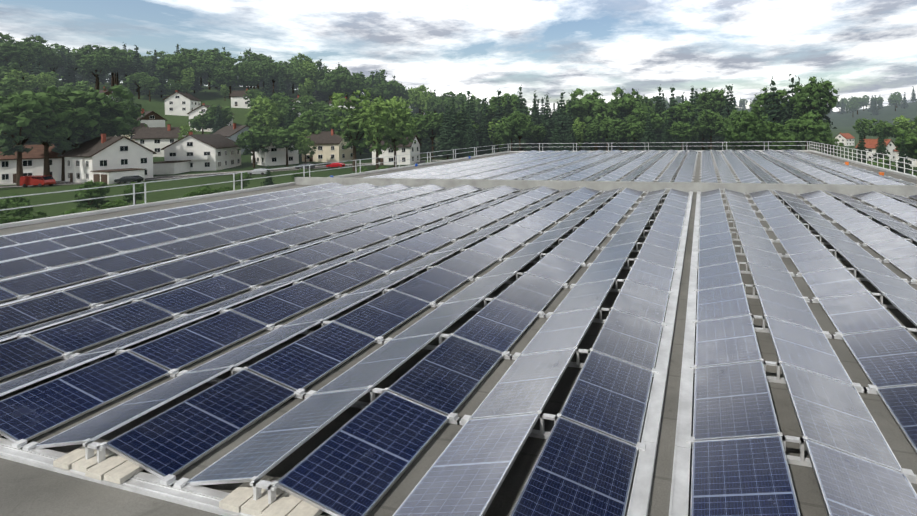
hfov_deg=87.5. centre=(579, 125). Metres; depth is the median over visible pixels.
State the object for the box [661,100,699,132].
broadleaf tree
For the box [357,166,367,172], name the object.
bush
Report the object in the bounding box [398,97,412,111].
birch tree
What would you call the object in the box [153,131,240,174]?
house
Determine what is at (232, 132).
grey house
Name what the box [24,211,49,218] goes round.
broadleaf tree
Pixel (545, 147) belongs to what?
spruce tree
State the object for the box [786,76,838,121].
broadleaf tree
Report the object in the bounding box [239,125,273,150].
broadleaf tree
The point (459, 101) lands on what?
broadleaf tree
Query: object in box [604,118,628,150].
broadleaf tree
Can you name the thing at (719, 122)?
broadleaf tree
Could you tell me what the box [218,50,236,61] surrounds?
broadleaf tree
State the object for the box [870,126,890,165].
spruce tree
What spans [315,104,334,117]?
broadleaf tree
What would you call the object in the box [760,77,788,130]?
tree
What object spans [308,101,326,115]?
broadleaf tree
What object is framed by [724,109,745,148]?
broadleaf tree
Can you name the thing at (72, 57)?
broadleaf tree
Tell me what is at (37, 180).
red van
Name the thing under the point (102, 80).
spruce tree
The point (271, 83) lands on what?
spruce tree
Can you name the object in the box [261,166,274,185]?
spruce tree
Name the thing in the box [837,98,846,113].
spruce tree
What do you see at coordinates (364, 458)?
solar array
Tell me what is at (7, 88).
broadleaf tree
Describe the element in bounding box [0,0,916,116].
sky
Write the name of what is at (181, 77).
broadleaf tree
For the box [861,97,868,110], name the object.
broadleaf tree
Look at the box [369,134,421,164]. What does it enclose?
house
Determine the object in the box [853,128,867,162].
spruce tree
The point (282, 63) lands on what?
broadleaf tree
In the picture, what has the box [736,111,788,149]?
broadleaf tree
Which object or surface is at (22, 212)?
bush
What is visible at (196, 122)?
broadleaf tree
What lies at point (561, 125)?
spruce tree
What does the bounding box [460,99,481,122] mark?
broadleaf tree
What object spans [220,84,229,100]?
birch tree
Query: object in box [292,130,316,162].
birch tree
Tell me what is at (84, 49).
broadleaf tree
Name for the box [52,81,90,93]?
broadleaf tree
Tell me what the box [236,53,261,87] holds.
broadleaf tree
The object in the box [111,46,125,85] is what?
broadleaf tree
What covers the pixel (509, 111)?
spruce tree
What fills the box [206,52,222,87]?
spruce tree
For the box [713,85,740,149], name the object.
spruce tree
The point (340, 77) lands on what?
broadleaf tree
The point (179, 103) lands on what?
house
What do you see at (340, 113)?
spruce tree
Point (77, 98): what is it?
broadleaf tree
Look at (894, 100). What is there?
broadleaf tree
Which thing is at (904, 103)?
spruce tree
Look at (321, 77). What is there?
broadleaf tree
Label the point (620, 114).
spruce tree
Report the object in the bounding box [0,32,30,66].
broadleaf tree
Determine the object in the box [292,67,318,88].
broadleaf tree
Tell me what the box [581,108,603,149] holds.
spruce tree
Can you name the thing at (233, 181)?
guard rail
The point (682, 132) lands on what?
broadleaf tree
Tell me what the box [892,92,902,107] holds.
broadleaf tree
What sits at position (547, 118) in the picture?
spruce tree
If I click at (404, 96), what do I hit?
broadleaf tree
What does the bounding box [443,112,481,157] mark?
broadleaf tree
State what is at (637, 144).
spruce tree
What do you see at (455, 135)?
spruce tree
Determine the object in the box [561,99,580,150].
spruce tree
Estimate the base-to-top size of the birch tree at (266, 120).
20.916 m
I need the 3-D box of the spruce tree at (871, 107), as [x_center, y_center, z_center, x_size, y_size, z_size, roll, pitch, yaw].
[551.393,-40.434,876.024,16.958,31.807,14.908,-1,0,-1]
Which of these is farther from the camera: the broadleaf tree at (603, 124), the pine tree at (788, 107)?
the broadleaf tree at (603, 124)
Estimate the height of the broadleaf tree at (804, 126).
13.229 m
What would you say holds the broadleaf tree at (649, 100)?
on the terrain
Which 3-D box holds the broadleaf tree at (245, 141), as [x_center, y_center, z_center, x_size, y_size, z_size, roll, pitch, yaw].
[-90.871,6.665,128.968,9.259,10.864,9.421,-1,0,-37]
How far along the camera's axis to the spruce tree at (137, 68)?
230.43 m
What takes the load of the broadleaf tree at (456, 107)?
on the terrain
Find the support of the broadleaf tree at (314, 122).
on the terrain
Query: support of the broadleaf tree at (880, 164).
on the terrain
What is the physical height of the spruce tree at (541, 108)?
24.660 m
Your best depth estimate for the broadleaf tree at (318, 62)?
331.97 m
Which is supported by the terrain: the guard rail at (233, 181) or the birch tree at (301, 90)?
the birch tree at (301, 90)
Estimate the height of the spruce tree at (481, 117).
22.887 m
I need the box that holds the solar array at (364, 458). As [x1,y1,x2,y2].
[0,182,916,515]
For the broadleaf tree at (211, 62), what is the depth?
261.70 m
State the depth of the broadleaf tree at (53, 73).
190.92 m
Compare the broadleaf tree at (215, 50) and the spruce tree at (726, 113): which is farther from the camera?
the broadleaf tree at (215, 50)
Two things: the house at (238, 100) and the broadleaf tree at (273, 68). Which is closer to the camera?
the house at (238, 100)
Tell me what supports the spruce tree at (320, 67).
on the terrain
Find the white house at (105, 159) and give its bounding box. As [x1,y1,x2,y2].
[60,133,156,183]
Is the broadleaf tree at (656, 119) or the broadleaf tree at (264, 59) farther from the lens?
the broadleaf tree at (264, 59)
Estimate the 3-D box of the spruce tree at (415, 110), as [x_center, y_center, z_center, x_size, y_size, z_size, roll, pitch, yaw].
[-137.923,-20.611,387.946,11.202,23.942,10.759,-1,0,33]
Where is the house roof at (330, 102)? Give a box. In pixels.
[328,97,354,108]
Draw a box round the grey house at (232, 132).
[213,123,251,153]
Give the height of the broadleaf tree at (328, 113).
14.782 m
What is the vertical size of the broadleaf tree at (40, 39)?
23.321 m
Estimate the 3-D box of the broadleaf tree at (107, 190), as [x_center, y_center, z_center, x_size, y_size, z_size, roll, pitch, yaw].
[-66.898,9.714,64.008,3.144,3.812,2.867,-1,0,27]
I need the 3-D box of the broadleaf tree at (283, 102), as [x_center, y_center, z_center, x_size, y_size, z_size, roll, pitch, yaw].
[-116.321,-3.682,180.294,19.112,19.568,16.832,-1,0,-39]
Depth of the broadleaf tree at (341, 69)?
301.86 m
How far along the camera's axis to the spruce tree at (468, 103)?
193.72 m
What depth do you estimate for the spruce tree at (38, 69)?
194.97 m
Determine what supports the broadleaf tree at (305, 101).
on the terrain
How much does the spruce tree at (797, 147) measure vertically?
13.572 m
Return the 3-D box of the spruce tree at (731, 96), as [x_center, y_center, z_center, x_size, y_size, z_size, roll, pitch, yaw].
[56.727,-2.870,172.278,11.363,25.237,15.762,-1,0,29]
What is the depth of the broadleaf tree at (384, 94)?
283.05 m
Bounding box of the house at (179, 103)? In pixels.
[163,90,200,115]
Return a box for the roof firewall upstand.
[295,177,916,195]
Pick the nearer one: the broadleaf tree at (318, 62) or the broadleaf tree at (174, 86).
the broadleaf tree at (174, 86)
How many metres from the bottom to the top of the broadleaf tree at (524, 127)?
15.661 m
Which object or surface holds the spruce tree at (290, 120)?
on the terrain
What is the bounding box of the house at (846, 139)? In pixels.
[834,132,854,145]
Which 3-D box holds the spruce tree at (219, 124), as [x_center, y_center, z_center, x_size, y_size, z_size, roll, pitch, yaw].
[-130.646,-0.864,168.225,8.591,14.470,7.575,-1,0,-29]
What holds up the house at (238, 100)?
on the terrain
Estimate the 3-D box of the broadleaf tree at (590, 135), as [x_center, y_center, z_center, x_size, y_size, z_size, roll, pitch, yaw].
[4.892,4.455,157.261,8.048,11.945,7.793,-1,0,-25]
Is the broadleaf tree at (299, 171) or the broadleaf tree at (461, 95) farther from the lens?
the broadleaf tree at (461, 95)
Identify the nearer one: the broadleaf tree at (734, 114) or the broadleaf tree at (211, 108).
the broadleaf tree at (734, 114)
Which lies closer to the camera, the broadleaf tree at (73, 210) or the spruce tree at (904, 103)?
the broadleaf tree at (73, 210)
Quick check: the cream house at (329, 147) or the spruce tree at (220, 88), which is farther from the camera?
the spruce tree at (220, 88)
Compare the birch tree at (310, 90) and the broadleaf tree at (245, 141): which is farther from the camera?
the birch tree at (310, 90)
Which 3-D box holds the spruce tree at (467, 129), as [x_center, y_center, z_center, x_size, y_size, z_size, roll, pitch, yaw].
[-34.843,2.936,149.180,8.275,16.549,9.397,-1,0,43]
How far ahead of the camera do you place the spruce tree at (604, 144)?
196.48 m
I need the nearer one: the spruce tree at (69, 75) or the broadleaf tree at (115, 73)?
the spruce tree at (69, 75)
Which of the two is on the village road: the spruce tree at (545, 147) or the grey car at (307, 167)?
the grey car at (307, 167)
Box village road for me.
[0,159,449,187]
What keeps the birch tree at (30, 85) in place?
on the terrain
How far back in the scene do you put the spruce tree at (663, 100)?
215.00 m
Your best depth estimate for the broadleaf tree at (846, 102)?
929.10 m
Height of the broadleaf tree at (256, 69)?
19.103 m
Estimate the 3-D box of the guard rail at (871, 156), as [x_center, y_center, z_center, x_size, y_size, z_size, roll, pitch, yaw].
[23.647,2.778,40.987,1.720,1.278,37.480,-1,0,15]
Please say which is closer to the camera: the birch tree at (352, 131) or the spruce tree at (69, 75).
the birch tree at (352, 131)
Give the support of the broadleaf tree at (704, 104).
on the terrain
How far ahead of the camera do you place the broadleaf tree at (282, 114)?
166.53 m
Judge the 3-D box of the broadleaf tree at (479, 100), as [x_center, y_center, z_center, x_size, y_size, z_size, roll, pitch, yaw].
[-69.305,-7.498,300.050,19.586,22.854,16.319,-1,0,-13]
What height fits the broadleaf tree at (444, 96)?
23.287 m
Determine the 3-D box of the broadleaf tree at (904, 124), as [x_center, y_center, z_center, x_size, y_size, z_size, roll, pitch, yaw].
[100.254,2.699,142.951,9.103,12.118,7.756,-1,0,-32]
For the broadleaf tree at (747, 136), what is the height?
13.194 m
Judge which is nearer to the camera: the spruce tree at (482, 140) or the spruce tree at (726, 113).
the spruce tree at (482, 140)
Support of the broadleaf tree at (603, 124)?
on the terrain
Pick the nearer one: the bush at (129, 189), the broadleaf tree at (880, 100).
the bush at (129, 189)
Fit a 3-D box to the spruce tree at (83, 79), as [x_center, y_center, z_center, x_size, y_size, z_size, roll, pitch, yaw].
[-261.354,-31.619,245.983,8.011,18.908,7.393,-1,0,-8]
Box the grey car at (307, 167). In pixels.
[295,163,314,168]
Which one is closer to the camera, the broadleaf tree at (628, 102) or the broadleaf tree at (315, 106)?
the broadleaf tree at (628, 102)
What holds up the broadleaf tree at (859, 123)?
on the terrain
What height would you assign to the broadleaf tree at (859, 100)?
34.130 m
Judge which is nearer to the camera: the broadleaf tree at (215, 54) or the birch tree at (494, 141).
the birch tree at (494, 141)
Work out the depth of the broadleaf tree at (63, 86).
175.29 m
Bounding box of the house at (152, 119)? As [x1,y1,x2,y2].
[137,109,167,126]
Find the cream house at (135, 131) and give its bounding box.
[115,123,147,140]
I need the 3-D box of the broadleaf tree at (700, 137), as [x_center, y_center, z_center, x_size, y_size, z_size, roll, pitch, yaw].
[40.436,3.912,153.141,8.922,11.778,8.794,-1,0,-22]
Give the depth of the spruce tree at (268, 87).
249.12 m
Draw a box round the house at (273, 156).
[251,143,298,165]
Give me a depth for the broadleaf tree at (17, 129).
94.71 m
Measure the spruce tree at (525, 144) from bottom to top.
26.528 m
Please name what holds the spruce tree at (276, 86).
on the terrain
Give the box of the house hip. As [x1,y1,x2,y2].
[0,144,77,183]
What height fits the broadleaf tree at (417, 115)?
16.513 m
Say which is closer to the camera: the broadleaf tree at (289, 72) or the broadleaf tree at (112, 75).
the broadleaf tree at (112, 75)
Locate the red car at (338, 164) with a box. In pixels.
[326,162,344,167]
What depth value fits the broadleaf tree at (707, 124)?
145.09 m
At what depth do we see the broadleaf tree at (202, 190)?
53.60 m
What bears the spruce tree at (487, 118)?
on the terrain
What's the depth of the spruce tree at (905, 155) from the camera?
83.71 m
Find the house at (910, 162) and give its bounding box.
[894,147,916,166]
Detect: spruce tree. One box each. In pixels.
[27,48,49,91]
[57,47,77,79]
[57,47,78,85]
[79,51,92,82]
[90,75,110,84]
[116,42,126,82]
[121,45,145,91]
[137,62,156,96]
[146,59,171,97]
[148,50,159,77]
[190,63,205,92]
[199,75,208,84]
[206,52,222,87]
[210,104,221,133]
[212,103,224,132]
[216,61,234,91]
[261,69,273,97]
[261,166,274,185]
[266,62,275,90]
[273,66,290,98]
[275,63,289,89]
[284,99,294,128]
[315,59,322,90]
[316,68,323,98]
[320,94,328,101]
[333,105,345,130]
[356,146,370,154]
[369,73,374,102]
[410,104,420,113]
[421,107,438,154]
[428,103,463,158]
[435,94,463,157]
[457,97,467,157]
[457,110,482,157]
[464,123,478,156]
[465,91,472,116]
[468,93,478,143]
[475,98,493,147]
[476,95,493,147]
[476,109,497,154]
[489,90,514,151]
[504,84,534,151]
[504,94,518,149]
[522,99,534,150]
[525,91,541,150]
[531,93,554,149]
[535,114,551,150]
[536,99,542,123]
[539,97,544,119]
[547,118,563,150]
[549,92,582,149]
[552,101,557,130]
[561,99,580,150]
[563,120,578,150]
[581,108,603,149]
[598,117,610,148]
[610,92,630,150]
[626,90,644,150]
[640,107,658,150]
[652,97,663,147]
[655,84,665,149]
[658,111,675,150]
[659,87,684,149]
[662,93,666,111]
[676,85,712,149]
[684,116,700,149]
[693,89,716,148]
[707,92,724,149]
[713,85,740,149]
[718,84,737,149]
[788,108,802,149]
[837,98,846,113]
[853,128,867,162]
[867,98,873,111]
[870,95,880,114]
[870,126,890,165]
[895,133,914,173]
[901,95,907,107]
[908,86,916,101]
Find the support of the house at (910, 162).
on the terrain
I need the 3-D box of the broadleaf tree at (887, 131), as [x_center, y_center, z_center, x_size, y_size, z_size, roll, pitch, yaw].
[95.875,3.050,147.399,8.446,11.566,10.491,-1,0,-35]
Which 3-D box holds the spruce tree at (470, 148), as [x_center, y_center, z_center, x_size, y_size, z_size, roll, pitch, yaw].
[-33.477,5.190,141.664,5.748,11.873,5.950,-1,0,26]
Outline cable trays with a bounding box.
[627,191,699,515]
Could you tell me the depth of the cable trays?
6.18 m
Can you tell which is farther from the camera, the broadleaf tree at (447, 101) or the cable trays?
the broadleaf tree at (447, 101)
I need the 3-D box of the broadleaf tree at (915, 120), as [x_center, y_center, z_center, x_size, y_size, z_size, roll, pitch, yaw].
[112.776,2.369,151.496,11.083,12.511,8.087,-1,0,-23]
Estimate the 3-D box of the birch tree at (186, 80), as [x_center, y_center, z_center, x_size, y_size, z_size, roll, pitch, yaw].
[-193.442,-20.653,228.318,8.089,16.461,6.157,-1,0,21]
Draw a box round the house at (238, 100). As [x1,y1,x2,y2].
[229,88,249,107]
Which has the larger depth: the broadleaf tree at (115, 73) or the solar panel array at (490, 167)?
the broadleaf tree at (115, 73)
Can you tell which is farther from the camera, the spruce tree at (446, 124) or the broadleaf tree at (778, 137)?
the spruce tree at (446, 124)
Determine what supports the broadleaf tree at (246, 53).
on the terrain
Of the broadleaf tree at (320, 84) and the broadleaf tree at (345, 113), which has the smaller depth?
the broadleaf tree at (345, 113)
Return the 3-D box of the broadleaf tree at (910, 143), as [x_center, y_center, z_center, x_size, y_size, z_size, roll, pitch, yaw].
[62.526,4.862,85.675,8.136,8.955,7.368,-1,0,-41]
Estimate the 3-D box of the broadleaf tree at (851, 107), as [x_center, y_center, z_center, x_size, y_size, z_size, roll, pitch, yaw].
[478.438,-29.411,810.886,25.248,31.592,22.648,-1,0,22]
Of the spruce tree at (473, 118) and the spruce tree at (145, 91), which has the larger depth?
the spruce tree at (145, 91)
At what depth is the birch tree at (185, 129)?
137.60 m
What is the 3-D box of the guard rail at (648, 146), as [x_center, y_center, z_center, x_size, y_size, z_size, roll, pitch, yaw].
[9.212,3.039,63.956,41.480,1.280,0.477,-1,0,15]
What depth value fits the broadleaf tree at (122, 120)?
106.91 m
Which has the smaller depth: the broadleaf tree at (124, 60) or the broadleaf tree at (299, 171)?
the broadleaf tree at (299, 171)
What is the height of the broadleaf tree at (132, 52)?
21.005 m
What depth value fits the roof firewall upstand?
26.72 m
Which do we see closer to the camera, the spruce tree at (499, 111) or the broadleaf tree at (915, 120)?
the broadleaf tree at (915, 120)
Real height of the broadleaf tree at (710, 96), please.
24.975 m
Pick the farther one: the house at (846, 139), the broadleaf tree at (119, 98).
the house at (846, 139)
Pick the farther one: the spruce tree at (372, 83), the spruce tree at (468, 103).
the spruce tree at (372, 83)
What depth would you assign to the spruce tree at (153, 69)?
253.91 m
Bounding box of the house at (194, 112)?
[187,103,234,131]
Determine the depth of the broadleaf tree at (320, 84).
267.08 m
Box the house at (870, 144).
[855,137,895,159]
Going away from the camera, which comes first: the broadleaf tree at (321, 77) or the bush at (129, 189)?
the bush at (129, 189)
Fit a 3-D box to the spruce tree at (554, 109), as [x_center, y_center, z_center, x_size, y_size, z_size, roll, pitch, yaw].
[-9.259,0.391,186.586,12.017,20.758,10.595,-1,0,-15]
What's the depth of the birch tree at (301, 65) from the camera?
275.22 m
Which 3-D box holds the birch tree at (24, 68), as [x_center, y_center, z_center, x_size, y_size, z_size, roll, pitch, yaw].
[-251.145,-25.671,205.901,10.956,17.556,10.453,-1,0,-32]
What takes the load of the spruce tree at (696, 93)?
on the terrain
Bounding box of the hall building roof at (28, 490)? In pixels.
[0,150,916,515]
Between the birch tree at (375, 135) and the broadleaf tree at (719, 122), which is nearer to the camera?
the birch tree at (375, 135)
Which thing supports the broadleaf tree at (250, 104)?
on the terrain
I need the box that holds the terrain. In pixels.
[0,80,916,217]
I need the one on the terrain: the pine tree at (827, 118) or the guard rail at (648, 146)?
the pine tree at (827, 118)
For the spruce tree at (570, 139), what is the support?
on the terrain
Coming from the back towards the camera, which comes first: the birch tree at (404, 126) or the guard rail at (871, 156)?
the birch tree at (404, 126)
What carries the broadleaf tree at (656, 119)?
on the terrain
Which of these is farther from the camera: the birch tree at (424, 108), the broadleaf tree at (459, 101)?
the broadleaf tree at (459, 101)
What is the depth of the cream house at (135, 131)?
146.39 m
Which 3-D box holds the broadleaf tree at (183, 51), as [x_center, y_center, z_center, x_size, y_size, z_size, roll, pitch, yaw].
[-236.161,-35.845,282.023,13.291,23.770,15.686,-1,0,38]
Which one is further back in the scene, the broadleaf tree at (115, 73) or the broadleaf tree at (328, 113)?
the broadleaf tree at (115, 73)
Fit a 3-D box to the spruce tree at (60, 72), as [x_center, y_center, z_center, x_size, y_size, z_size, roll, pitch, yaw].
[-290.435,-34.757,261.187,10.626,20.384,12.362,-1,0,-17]
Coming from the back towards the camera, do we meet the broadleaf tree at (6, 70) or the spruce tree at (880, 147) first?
the broadleaf tree at (6, 70)
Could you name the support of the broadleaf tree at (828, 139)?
on the terrain
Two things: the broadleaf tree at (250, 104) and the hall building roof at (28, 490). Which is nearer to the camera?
the hall building roof at (28, 490)
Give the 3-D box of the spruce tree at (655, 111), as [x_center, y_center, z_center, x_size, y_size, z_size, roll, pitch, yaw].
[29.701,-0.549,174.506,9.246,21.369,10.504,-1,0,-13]
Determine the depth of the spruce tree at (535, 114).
186.42 m
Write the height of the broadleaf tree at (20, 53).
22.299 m
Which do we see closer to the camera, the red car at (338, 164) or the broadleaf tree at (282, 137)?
the red car at (338, 164)
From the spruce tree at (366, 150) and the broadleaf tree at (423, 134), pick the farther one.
the spruce tree at (366, 150)
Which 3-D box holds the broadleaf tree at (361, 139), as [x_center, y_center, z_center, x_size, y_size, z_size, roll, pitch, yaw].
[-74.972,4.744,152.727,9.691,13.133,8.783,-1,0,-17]
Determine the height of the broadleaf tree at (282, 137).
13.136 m
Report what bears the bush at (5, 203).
on the terrain
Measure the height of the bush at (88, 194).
5.003 m
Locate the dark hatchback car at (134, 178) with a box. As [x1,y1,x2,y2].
[114,175,143,183]
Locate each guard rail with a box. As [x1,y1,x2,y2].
[0,144,508,224]
[510,141,809,150]
[809,141,916,175]
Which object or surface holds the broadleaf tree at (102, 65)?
on the terrain
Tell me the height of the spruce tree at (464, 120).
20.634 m
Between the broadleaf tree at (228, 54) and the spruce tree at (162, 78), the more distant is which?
the broadleaf tree at (228, 54)
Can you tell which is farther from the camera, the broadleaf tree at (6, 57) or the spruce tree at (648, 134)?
the broadleaf tree at (6, 57)
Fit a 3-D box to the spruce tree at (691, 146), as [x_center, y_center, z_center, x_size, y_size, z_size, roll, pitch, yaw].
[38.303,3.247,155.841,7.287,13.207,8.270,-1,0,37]
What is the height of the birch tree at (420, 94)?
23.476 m
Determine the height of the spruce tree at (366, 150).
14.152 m
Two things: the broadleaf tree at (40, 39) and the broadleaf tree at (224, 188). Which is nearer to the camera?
the broadleaf tree at (224, 188)
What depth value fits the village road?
110.67 m
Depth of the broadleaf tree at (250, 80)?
244.84 m
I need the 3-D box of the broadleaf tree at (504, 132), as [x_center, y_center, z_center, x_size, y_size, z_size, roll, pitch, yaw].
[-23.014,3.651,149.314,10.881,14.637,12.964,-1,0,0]
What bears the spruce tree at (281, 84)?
on the terrain
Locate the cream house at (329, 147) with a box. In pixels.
[302,129,352,161]
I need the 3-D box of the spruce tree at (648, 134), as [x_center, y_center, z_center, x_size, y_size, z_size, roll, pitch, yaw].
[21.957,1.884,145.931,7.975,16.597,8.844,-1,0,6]
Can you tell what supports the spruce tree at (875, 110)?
on the terrain
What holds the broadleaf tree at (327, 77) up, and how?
on the terrain
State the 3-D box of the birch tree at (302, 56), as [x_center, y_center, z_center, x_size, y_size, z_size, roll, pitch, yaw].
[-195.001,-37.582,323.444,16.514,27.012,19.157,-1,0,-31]
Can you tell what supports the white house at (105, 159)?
on the terrain
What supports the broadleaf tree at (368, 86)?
on the terrain
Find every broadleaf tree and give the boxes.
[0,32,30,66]
[0,41,35,69]
[0,42,19,69]
[0,62,22,81]
[0,77,23,97]
[0,91,69,185]
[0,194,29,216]
[0,210,31,223]
[1,89,80,174]
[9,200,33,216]
[21,35,53,71]
[23,41,56,66]
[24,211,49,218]
[25,71,63,86]
[39,85,147,156]
[43,86,114,180]
[44,53,65,71]
[50,81,87,91]
[52,42,70,67]
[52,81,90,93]
[57,52,77,72]
[62,208,80,214]
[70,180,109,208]
[73,45,120,88]
[73,47,121,89]
[75,51,116,89]
[88,181,109,208]
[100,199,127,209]
[109,86,136,108]
[110,47,128,83]
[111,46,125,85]
[111,48,129,84]
[115,56,139,83]
[122,54,145,76]
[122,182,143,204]
[123,72,149,98]
[127,48,144,65]
[138,76,160,100]
[140,51,167,72]
[152,55,198,81]
[154,52,206,82]
[163,79,187,94]
[178,48,204,65]
[179,190,207,197]
[187,109,215,133]
[194,187,220,195]
[195,55,223,89]
[202,52,235,87]
[203,104,225,127]
[203,106,234,126]
[205,48,219,53]
[206,56,251,98]
[214,185,239,192]
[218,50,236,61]
[232,70,260,89]
[234,130,271,167]
[235,172,251,187]
[236,50,269,87]
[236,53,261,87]
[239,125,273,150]
[242,62,263,88]
[243,89,268,102]
[244,117,259,131]
[247,95,267,114]
[248,56,278,79]
[251,62,273,86]
[256,106,288,128]
[257,91,308,120]
[260,62,284,92]
[268,122,309,165]
[274,61,288,76]
[282,65,297,92]
[284,57,319,68]
[291,109,330,133]
[291,168,311,179]
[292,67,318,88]
[293,95,315,110]
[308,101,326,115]
[314,60,326,68]
[315,74,341,100]
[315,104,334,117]
[317,69,343,80]
[319,111,346,123]
[320,73,337,98]
[329,69,364,98]
[332,108,349,117]
[335,66,350,74]
[337,75,365,96]
[339,122,364,145]
[352,71,366,101]
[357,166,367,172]
[362,79,373,92]
[363,83,392,101]
[365,69,387,88]
[366,78,393,90]
[386,79,406,98]
[399,89,411,107]
[408,115,431,158]
[409,111,422,117]
[420,111,444,158]
[426,97,444,112]
[433,91,459,102]
[439,97,458,116]
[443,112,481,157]
[444,104,460,116]
[454,92,466,100]
[455,96,466,104]
[459,97,482,110]
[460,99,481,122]
[480,93,526,125]
[493,115,520,150]
[506,111,533,150]
[527,124,546,150]
[551,101,571,123]
[564,88,614,150]
[583,121,603,150]
[592,113,618,150]
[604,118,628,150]
[609,86,654,149]
[615,96,654,119]
[623,106,663,139]
[624,121,645,149]
[637,94,664,109]
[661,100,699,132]
[667,121,696,149]
[691,124,706,149]
[695,110,725,149]
[696,87,728,149]
[696,98,714,149]
[713,115,737,137]
[720,109,774,149]
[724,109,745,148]
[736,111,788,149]
[739,99,747,109]
[749,87,787,120]
[758,126,798,149]
[784,110,831,149]
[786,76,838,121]
[808,122,837,153]
[828,138,843,155]
[840,98,850,112]
[845,99,860,112]
[849,97,865,113]
[852,118,875,138]
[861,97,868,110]
[862,118,894,138]
[865,156,895,168]
[873,97,883,105]
[887,94,902,110]
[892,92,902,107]
[893,128,916,160]
[910,116,916,129]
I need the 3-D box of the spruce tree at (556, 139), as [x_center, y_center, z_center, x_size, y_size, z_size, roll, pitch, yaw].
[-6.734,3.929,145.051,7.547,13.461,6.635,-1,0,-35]
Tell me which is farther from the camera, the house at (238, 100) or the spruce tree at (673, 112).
the house at (238, 100)
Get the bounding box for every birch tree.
[0,70,39,92]
[21,51,32,72]
[37,72,55,92]
[177,123,195,139]
[180,67,194,92]
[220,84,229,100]
[244,94,279,130]
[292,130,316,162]
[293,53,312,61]
[295,60,318,84]
[298,84,308,96]
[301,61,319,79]
[303,77,314,96]
[328,89,377,170]
[358,95,394,168]
[373,95,418,166]
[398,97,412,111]
[407,85,427,112]
[409,85,431,113]
[420,95,432,114]
[487,120,507,152]
[572,117,585,150]
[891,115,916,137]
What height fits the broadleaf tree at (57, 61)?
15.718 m
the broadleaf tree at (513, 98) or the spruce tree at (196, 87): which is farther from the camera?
the spruce tree at (196, 87)
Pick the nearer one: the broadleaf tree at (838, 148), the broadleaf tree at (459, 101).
the broadleaf tree at (838, 148)
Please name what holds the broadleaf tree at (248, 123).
on the terrain
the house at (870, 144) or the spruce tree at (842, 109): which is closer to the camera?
the house at (870, 144)
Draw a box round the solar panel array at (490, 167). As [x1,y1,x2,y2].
[363,149,916,184]
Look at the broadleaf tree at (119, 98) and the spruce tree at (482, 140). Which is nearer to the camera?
the spruce tree at (482, 140)
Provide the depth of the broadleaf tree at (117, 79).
245.63 m
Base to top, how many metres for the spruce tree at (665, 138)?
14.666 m
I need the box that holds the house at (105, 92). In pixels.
[99,86,128,109]
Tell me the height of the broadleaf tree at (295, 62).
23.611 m
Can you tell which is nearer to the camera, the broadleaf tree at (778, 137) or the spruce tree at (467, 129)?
the broadleaf tree at (778, 137)
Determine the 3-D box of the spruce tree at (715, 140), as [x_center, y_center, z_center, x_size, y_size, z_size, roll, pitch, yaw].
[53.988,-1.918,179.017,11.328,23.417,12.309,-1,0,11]
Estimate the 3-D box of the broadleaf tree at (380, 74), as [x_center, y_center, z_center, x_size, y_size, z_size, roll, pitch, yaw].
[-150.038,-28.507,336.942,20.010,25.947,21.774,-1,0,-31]
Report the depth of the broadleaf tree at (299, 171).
78.50 m
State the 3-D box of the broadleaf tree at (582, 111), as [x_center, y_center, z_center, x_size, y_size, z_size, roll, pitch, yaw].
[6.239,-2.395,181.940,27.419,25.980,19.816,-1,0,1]
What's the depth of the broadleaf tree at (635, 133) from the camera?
149.29 m
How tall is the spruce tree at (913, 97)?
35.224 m
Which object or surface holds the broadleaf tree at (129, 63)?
on the terrain
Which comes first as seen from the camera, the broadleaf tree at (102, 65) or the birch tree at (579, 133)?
the birch tree at (579, 133)
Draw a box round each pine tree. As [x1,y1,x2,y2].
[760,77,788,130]
[777,74,796,124]
[815,79,836,128]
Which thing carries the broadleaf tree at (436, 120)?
on the terrain
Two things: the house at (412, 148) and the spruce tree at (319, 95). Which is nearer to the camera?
the house at (412, 148)
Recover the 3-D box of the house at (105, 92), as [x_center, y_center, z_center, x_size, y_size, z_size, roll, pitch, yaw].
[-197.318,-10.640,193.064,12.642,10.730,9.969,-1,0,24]
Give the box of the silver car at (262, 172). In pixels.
[247,168,270,174]
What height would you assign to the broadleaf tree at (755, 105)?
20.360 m
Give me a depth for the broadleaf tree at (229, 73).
238.74 m
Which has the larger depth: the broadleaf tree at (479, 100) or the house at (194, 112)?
the broadleaf tree at (479, 100)
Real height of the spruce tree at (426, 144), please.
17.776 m
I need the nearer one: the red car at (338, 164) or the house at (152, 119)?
the red car at (338, 164)
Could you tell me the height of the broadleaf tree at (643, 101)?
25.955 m
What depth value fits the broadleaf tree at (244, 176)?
76.09 m
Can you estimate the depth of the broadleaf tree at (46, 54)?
213.79 m
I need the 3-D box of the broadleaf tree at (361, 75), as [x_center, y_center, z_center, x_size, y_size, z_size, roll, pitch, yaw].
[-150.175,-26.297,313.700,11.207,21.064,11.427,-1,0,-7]
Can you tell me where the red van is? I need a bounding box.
[20,175,55,186]
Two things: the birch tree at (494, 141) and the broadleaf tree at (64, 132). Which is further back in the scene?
the birch tree at (494, 141)
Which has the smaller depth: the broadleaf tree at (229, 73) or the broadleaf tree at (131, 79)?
the broadleaf tree at (131, 79)
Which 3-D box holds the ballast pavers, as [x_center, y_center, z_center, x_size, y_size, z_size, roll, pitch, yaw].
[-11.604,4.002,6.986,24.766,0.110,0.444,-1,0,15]
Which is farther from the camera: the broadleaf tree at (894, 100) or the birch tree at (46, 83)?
the broadleaf tree at (894, 100)
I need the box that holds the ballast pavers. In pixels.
[0,434,322,515]
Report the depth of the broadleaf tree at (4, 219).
38.37 m

